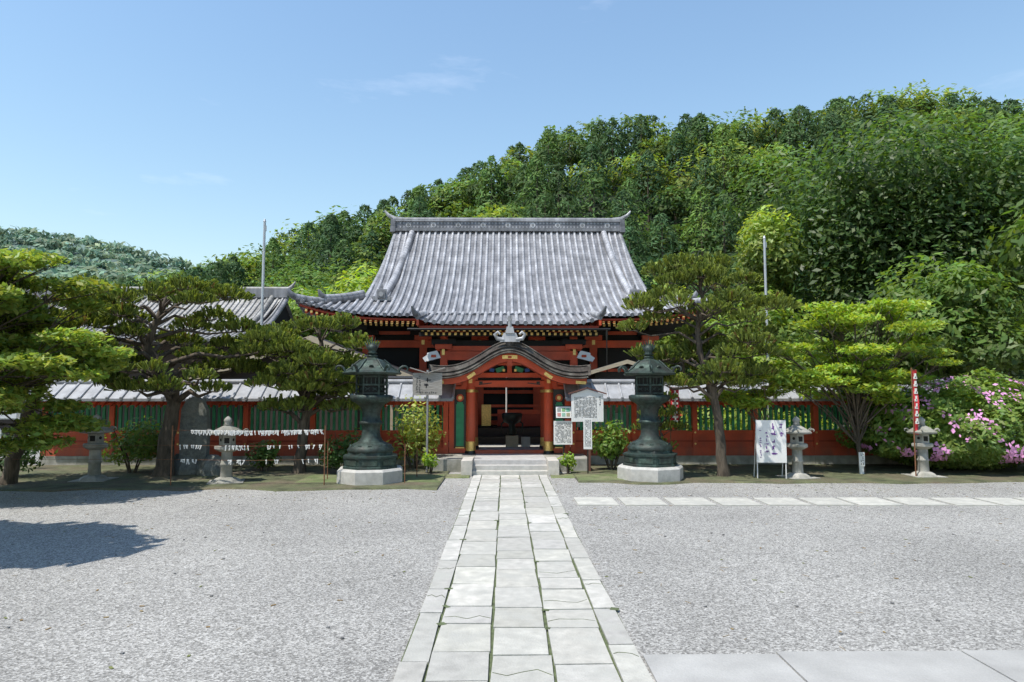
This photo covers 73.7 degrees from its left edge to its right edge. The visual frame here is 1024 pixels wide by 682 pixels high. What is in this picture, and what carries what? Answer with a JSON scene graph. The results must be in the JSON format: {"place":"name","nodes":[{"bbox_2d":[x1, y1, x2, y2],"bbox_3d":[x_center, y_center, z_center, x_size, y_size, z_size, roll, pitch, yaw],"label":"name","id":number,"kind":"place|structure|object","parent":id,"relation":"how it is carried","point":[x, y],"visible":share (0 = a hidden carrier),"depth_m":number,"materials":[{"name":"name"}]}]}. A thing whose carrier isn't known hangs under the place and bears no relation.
{"place":"outdoors","nodes":[
{"label":"outdoors","id":0,"kind":"place"},
{"bbox_2d":[1,236,188,277],"bbox_3d":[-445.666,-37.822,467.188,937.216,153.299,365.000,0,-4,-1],"label":"distant hills","id":1,"kind":"structure","parent":0,"point":[74,253],"depth_m":623.34,"materials":[{"name":"green plant"}]},
{"bbox_2d":[0,225,205,284],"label":"distant hill trees","id":2,"kind":"object","parent":1,"relation":"on","point":[46,242],"visible":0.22,"depth_m":617.44,"materials":[{"name":"green plant"}]},
{"bbox_2d":[0,425,1023,681],"bbox_3d":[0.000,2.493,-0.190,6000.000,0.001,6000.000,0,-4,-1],"label":"ground","id":3,"kind":"structure","parent":0,"point":[256,559],"depth_m":9.43,"materials":[{"name":"grey gravel"}]},
{"bbox_2d":[0,248,137,456],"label":"maple wood","id":4,"kind":"object","parent":3,"relation":"on","point":[38,357],"visible":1,"depth_m":16.50,"materials":[{"name":"green plant"}]},
{"bbox_2d":[0,281,303,437],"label":"hall","id":5,"kind":"structure","parent":3,"relation":"on","point":[277,310],"depth_m":38.52,"materials":[{"name":"tile"}]},
{"bbox_2d":[62,274,269,476],"bbox_3d":[-10.682,1.068,20.619,7.070,6.046,4.330,0,-4,-1],"label":"pine tree","id":6,"kind":"object","parent":3,"relation":"on","point":[153,367],"visible":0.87,"depth_m":20.37,"materials":[{"name":"green plant"}]},
{"bbox_2d":[174,396,220,475],"bbox_3d":[-9.708,2.931,21.063,2.229,2.450,1.440,0,-4,-1],"label":"stone monument","id":7,"kind":"object","parent":3,"relation":"on","point":[195,413],"visible":0.76,"depth_m":20.91,"materials":[{"name":"grey stone"}]},
{"bbox_2d":[25,379,455,464],"bbox_3d":[-9.224,2.842,23.714,14.550,3.030,1.551,0,-4,-1],"label":"fence","id":8,"kind":"object","parent":3,"relation":"on","point":[244,397],"visible":0.5,"depth_m":23.62,"materials":[{"name":"paint"}]},
{"bbox_2d":[385,406,622,429],"bbox_3d":[-0.347,2.704,24.012,8.500,0.850,0.010,0,-4,-1],"label":"fence","id":9,"kind":"object","parent":8,"relation":"attached to","point":[578,423],"visible":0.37,"depth_m":24.00,"materials":[{"name":"wood"}]},
{"bbox_2d":[232,311,378,472],"bbox_3d":[-6.410,1.586,21.369,5.046,5.123,3.789,0,-4,-1],"label":"pine tree","id":10,"kind":"object","parent":3,"relation":"on","point":[307,381],"visible":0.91,"depth_m":20.86,"materials":[{"name":"green plant"}]},
{"bbox_2d":[288,282,342,342],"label":"tree","id":11,"kind":"object","parent":3,"relation":"on","point":[295,309],"visible":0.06,"depth_m":46.67,"materials":[{"name":"green plant"}]},
{"bbox_2d":[324,264,376,350],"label":"tree","id":12,"kind":"object","parent":3,"relation":"on","point":[357,284],"visible":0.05,"depth_m":46.85,"materials":[{"name":"green plant"}]},
{"bbox_2d":[189,335,639,429],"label":"side buildings","id":13,"kind":"structure","parent":3,"relation":"on","point":[597,373],"depth_m":26.93,"materials":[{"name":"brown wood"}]},
{"bbox_2d":[287,210,707,443],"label":"hall","id":14,"kind":"structure","parent":3,"relation":"on","point":[446,291],"depth_m":32.71,"materials":[{"name":"tile"}]},
{"bbox_2d":[429,444,586,475],"bbox_3d":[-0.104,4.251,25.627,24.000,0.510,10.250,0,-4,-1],"label":"gate steps","id":15,"kind":"structure","parent":3,"relation":"on","point":[507,464],"depth_m":21.60,"materials":[{"name":"stone"}]},
{"bbox_2d":[429,316,590,453],"bbox_3d":[-0.094,1.665,24.790,5.360,4.691,4.712,0,-4,-1],"label":"entrance porch","id":16,"kind":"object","parent":15,"relation":"on","point":[509,359],"depth_m":23.69,"materials":[{"name":"paint"}]},
{"bbox_2d":[501,413,529,446],"bbox_3d":[0.131,3.585,27.349,1.185,1.400,0.941,0,-4,-1],"label":"incense burner","id":17,"kind":"object","parent":15,"relation":"on","point":[511,419],"visible":0.98,"depth_m":27.16,"materials":[{"name":"brown metal"}]},
{"bbox_2d":[0,464,1023,491],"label":"planting bed","id":18,"kind":"object","parent":3,"relation":"on","point":[57,478],"depth_m":19.95,"materials":[{"name":"soil"}]},
{"bbox_2d":[0,411,20,418],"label":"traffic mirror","id":19,"kind":"object","parent":18,"relation":"on","point":[14,416],"visible":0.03,"depth_m":21.98,"materials":[{"name":"glass"}]},
{"bbox_2d":[0,433,57,472],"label":"shrub","id":20,"kind":"object","parent":18,"relation":"on","point":[25,459],"visible":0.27,"depth_m":20.02,"materials":[{"name":"green plant"}]},
{"bbox_2d":[0,273,112,484],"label":"pine tree","id":21,"kind":"object","parent":18,"relation":"on","point":[10,473],"visible":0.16,"depth_m":18.54,"materials":[{"name":"green plant"}]},
{"bbox_2d":[68,414,118,481],"bbox_3d":[-11.902,3.064,19.503,1.127,1.949,1.035,0,-4,-1],"label":"stone lantern","id":22,"kind":"object","parent":18,"relation":"on","point":[95,440],"visible":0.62,"depth_m":19.34,"materials":[{"name":"stone"}]},
{"bbox_2d":[101,416,162,472],"bbox_3d":[-11.909,3.226,21.218,2.500,1.810,1.696,-1,-4,13],"label":"shrub","id":23,"kind":"object","parent":18,"relation":"on","point":[147,441],"visible":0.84,"depth_m":21.00,"materials":[{"name":"green plant"}]},
{"bbox_2d":[206,416,248,484],"bbox_3d":[-7.947,3.050,19.043,1.107,1.907,0.962,1,-5,-18],"label":"stone lantern","id":24,"kind":"object","parent":18,"relation":"on","point":[226,474],"visible":0.75,"depth_m":18.89,"materials":[{"name":"stone"}]},
{"bbox_2d":[50,426,417,484],"bbox_3d":[-8.387,3.113,18.639,11.513,1.620,1.521,1,-4,-8],"label":"paper fortune rack","id":25,"kind":"object","parent":18,"relation":"on","point":[230,432],"visible":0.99,"depth_m":18.38,"materials":[{"name":"paper"}]},
{"bbox_2d":[244,439,281,470],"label":"shrub stems","id":26,"kind":"object","parent":18,"relation":"on","point":[264,454],"visible":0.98,"depth_m":21.53,"materials":[{"name":"green plant"}]},
{"bbox_2d":[317,426,360,468],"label":"shrub stems","id":27,"kind":"object","parent":18,"relation":"on","point":[335,460],"visible":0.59,"depth_m":20.90,"materials":[{"name":"green plant"}]},
{"bbox_2d":[335,335,408,484],"bbox_3d":[-3.978,1.921,19.320,2.035,4.200,1.916,0,-4,-1],"label":"bronze lantern","id":28,"kind":"object","parent":18,"relation":"on","point":[370,457],"visible":0.99,"depth_m":18.89,"materials":[{"name":"metal"}]},
{"bbox_2d":[386,395,445,468],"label":"shrub stems","id":29,"kind":"object","parent":18,"relation":"on","point":[411,436],"visible":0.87,"depth_m":22.31,"materials":[{"name":"green plant"}]},
{"bbox_2d":[410,367,444,472],"bbox_3d":[-2.649,2.470,21.298,1.101,3.306,0.200,0,-4,-1],"label":"signpost","id":30,"kind":"object","parent":18,"relation":"on","point":[427,383],"visible":0.98,"depth_m":21.36,"materials":[{"name":"grey wood"}]},
{"bbox_2d":[421,452,439,472],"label":"shrub stems","id":31,"kind":"object","parent":18,"relation":"on","point":[430,462],"visible":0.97,"depth_m":21.01,"materials":[{"name":"green plant"}]},
{"bbox_2d":[554,406,591,472],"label":"notice boards","id":32,"kind":"object","parent":18,"relation":"on","point":[563,432],"visible":1,"depth_m":22.68,"materials":[{"name":"wood"}]},
{"bbox_2d":[568,387,606,470],"bbox_3d":[2.397,2.810,21.677,1.221,2.684,0.185,0,-4,-1],"label":"notice board","id":33,"kind":"object","parent":18,"relation":"on","point":[586,403],"visible":1,"depth_m":21.70,"materials":[{"name":"white paint"}]},
{"bbox_2d":[591,419,631,469],"bbox_3d":[3.197,3.361,22.045,1.554,1.662,1.107,2,-5,-22],"label":"shrub","id":34,"kind":"object","parent":18,"relation":"on","point":[610,447],"visible":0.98,"depth_m":21.93,"materials":[{"name":"green plant"}]},
{"bbox_2d":[630,391,691,449],"bbox_3d":[4.784,2.879,22.472,1.686,2.688,2.146,-4,-6,43],"label":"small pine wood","id":35,"kind":"object","parent":18,"relation":"on","point":[672,410],"visible":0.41,"depth_m":22.30,"materials":[{"name":"green plant"}]},
{"bbox_2d":[669,386,679,443],"bbox_3d":[5.463,2.868,22.866,0.341,2.750,0.121,0,-4,3],"label":"banner by lantern","id":36,"kind":"object","parent":18,"relation":"on","point":[675,402],"visible":0.41,"depth_m":22.91,"materials":[{"name":"fabric"}]},
{"bbox_2d":[689,351,792,468],"bbox_3d":[7.606,2.161,22.217,3.002,4.140,3.062,-4,-6,44],"label":"slim maple wood","id":37,"kind":"object","parent":18,"relation":"on","point":[753,399],"visible":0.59,"depth_m":21.79,"materials":[{"name":"green plant"}]},
{"bbox_2d":[754,420,786,478],"bbox_3d":[7.540,3.168,20.007,0.840,1.724,0.500,0,-4,6],"label":"sign board","id":38,"kind":"object","parent":18,"relation":"on","point":[770,441],"visible":0.98,"depth_m":19.79,"materials":[{"name":"metal"}]},
{"bbox_2d":[775,416,820,478],"bbox_3d":[8.393,3.152,20.106,1.082,1.865,0.941,1,-4,-12],"label":"stone lantern","id":39,"kind":"object","parent":18,"relation":"on","point":[796,431],"visible":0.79,"depth_m":19.94,"materials":[{"name":"stone"}]},
{"bbox_2d":[858,452,864,473],"bbox_3d":[10.685,3.759,20.869,0.170,0.710,0.092,0,-4,-1],"label":"stake sign","id":40,"kind":"object","parent":18,"relation":"on","point":[861,455],"visible":0.99,"depth_m":20.84,"materials":[{"name":"white paint"}]},
{"bbox_2d":[760,297,963,471],"bbox_3d":[11.206,1.406,21.714,7.068,5.520,3.886,0,-4,-1],"label":"maple wood","id":41,"kind":"object","parent":18,"relation":"on","point":[872,384],"visible":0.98,"depth_m":21.32,"materials":[{"name":"green plant"}]},
{"bbox_2d":[910,368,918,475],"bbox_3d":[12.001,2.419,20.267,0.171,3.250,0.122,-1,-4,11],"label":"banner","id":42,"kind":"object","parent":18,"relation":"on","point":[915,408],"visible":0.97,"depth_m":20.30,"materials":[{"name":"fabric"}]},
{"bbox_2d":[900,417,947,477],"bbox_3d":[12.290,3.188,20.444,1.070,1.844,0.930,0,-4,-1],"label":"stone lantern","id":43,"kind":"object","parent":18,"relation":"on","point":[923,445],"visible":0.92,"depth_m":20.29,"materials":[{"name":"stone"}]},
{"bbox_2d":[4,483,1021,668],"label":"fallen leaves and pebbles","id":44,"kind":"object","parent":3,"relation":"on","point":[341,638],"visible":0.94,"depth_m":11.62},
{"bbox_2d":[260,219,768,416],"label":"flagpoles","id":45,"kind":"object","parent":3,"relation":"on","point":[263,270],"visible":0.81,"depth_m":30.25,"materials":[{"name":"metal"}]},
{"bbox_2d":[557,451,576,473],"bbox_3d":[1.703,3.763,21.121,0.652,0.708,0.574,0,-4,-1],"label":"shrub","id":46,"kind":"object","parent":3,"relation":"on","point":[568,461],"visible":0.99,"depth_m":21.08,"materials":[{"name":"green plant"}]},
{"bbox_2d":[617,338,682,481],"bbox_3d":[4.016,1.969,19.950,1.920,4.200,2.043,0,-4,-1],"label":"bronze lantern","id":47,"kind":"object","parent":3,"relation":"on","point":[649,455],"visible":1,"depth_m":19.54,"materials":[{"name":"metal"}]},
{"bbox_2d":[654,286,727,419],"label":"tree","id":48,"kind":"object","parent":3,"relation":"on","point":[666,341],"visible":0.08,"depth_m":46.80,"materials":[{"name":"green plant"}]},
{"bbox_2d":[616,250,803,476],"bbox_3d":[5.818,0.711,20.665,4.067,6.781,4.854,4,-6,-44],"label":"pine tree","id":49,"kind":"object","parent":3,"relation":"on","point":[696,335],"visible":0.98,"depth_m":20.35,"materials":[{"name":"green plant"}]},
{"bbox_2d":[664,406,844,429],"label":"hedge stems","id":50,"kind":"object","parent":3,"relation":"on","point":[735,421],"visible":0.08,"depth_m":25.86,"materials":[{"name":"green plant"}]},
{"bbox_2d":[563,379,954,463],"bbox_3d":[8.495,2.856,23.895,13.430,3.030,1.551,0,-4,-1],"label":"fence","id":51,"kind":"object","parent":3,"relation":"on","point":[696,446],"visible":0.31,"depth_m":23.78,"materials":[{"name":"paint"}]},
{"bbox_2d":[731,205,807,334],"bbox_3d":[14.876,-1.205,40.350,4.187,13.663,5.397,0,-4,-1],"label":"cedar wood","id":52,"kind":"object","parent":3,"relation":"on","point":[750,257],"visible":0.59,"depth_m":39.16,"materials":[{"name":"green plant"}]},
{"bbox_2d":[703,289,838,416],"bbox_3d":[12.751,1.247,32.937,6.904,7.603,6.876,0,-4,-1],"label":"tree","id":53,"kind":"object","parent":3,"relation":"on","point":[783,335],"visible":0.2,"depth_m":33.04,"materials":[{"name":"green plant"}]},
{"bbox_2d":[643,650,1023,681],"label":"old paving slabs","id":54,"kind":"structure","parent":3,"relation":"on","point":[921,666],"depth_m":6.21,"materials":[{"name":"grey stone"}]},
{"bbox_2d":[716,101,1023,379],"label":"maple wood","id":55,"kind":"object","parent":3,"relation":"on","point":[861,237],"visible":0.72,"depth_m":38.00,"materials":[{"name":"green plant"}]},
{"bbox_2d":[834,366,1023,470],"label":"azalea bush","id":56,"kind":"object","parent":3,"relation":"on","point":[972,435],"visible":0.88,"depth_m":21.00,"materials":[{"name":"green plant"}]},
{"bbox_2d":[840,252,1023,387],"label":"tree","id":57,"kind":"object","parent":3,"relation":"on","point":[959,299],"visible":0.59,"depth_m":29.04,"materials":[{"name":"green plant"}]},
{"bbox_2d":[981,199,1023,326],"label":"tree","id":58,"kind":"object","parent":3,"relation":"on","point":[1014,262],"visible":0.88,"depth_m":31.98,"materials":[{"name":"green plant"}]},
{"bbox_2d":[0,0,1023,267],"label":"sky","id":59,"kind":"structure","parent":0,"point":[175,128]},
{"bbox_2d":[393,475,653,681],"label":"stone path","id":60,"kind":"structure","parent":0,"point":[516,592],"depth_m":7.96,"materials":[{"name":"grey stone"}]},
{"bbox_2d":[334,142,1023,424],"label":"hill terrain","id":61,"kind":"structure","parent":0,"point":[597,208],"depth_m":101.72,"materials":[{"name":"green plant"}]},
{"bbox_2d":[40,79,1023,425],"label":"hill forest crowns","id":62,"kind":"object","parent":61,"relation":"on","point":[522,175],"visible":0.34,"depth_m":102.69,"materials":[{"name":"green plant"}]},
{"bbox_2d":[574,497,1023,505],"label":"stepping stone path","id":63,"kind":"structure","parent":0,"point":[702,501],"depth_m":15.59,"materials":[{"name":"grey stone"}]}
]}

